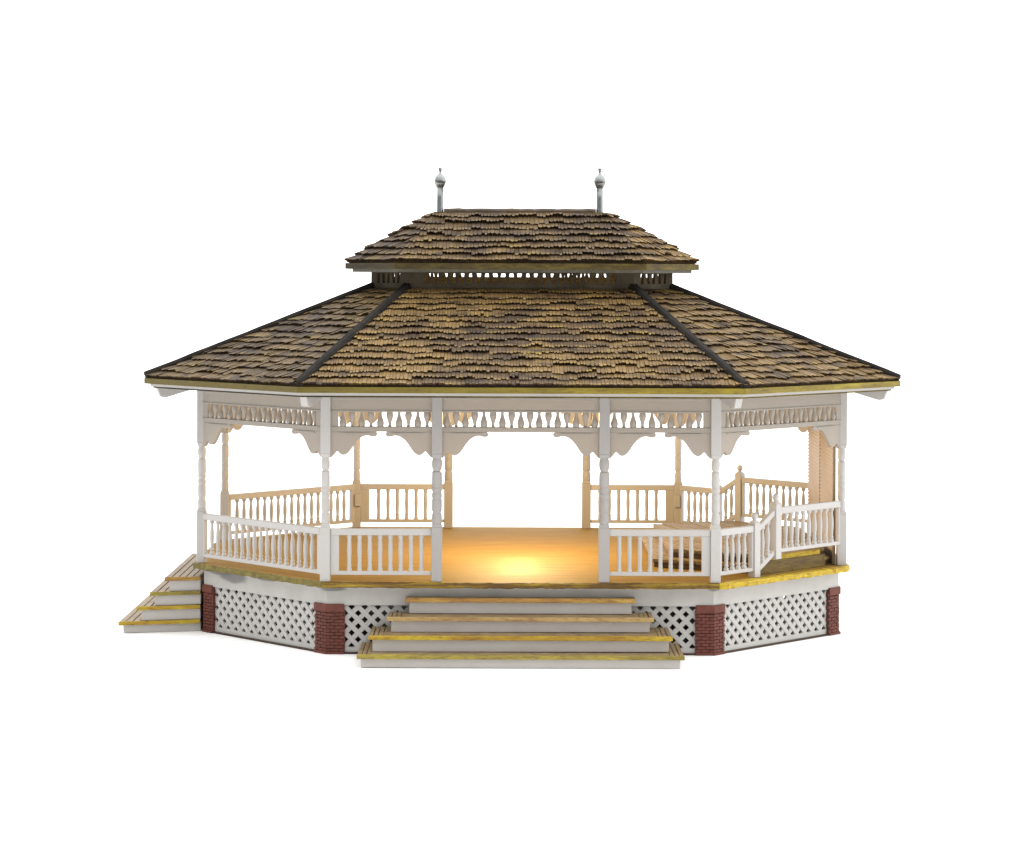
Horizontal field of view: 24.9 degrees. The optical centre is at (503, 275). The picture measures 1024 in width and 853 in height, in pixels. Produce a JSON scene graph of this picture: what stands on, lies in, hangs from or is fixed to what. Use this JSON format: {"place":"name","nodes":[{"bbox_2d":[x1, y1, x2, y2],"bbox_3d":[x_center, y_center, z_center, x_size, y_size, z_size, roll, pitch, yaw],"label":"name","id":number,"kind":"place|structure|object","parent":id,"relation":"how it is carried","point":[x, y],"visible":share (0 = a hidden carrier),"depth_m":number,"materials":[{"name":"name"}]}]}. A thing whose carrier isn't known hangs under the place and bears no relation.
{"place":"outdoors","nodes":[
{"label":"outdoors","id":0,"kind":"place"},
{"bbox_2d":[0,377,1023,852],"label":"ground","id":1,"kind":"structure","parent":0,"point":[890,719],"depth_m":25.04,"materials":[{"name":"white paper"}]},
{"bbox_2d":[118,167,900,668],"bbox_3d":[0.083,1.527,29.966,9.667,5.854,7.474,0,0,0],"label":"gazebo","id":2,"kind":"object","parent":1,"relation":"on","point":[444,353],"visible":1,"depth_m":27.89,"materials":[{"name":"white wood"}]},
{"bbox_2d":[0,0,1023,380],"label":"sky","id":3,"kind":"structure","parent":0,"point":[179,178],"materials":[{"name":"white"}]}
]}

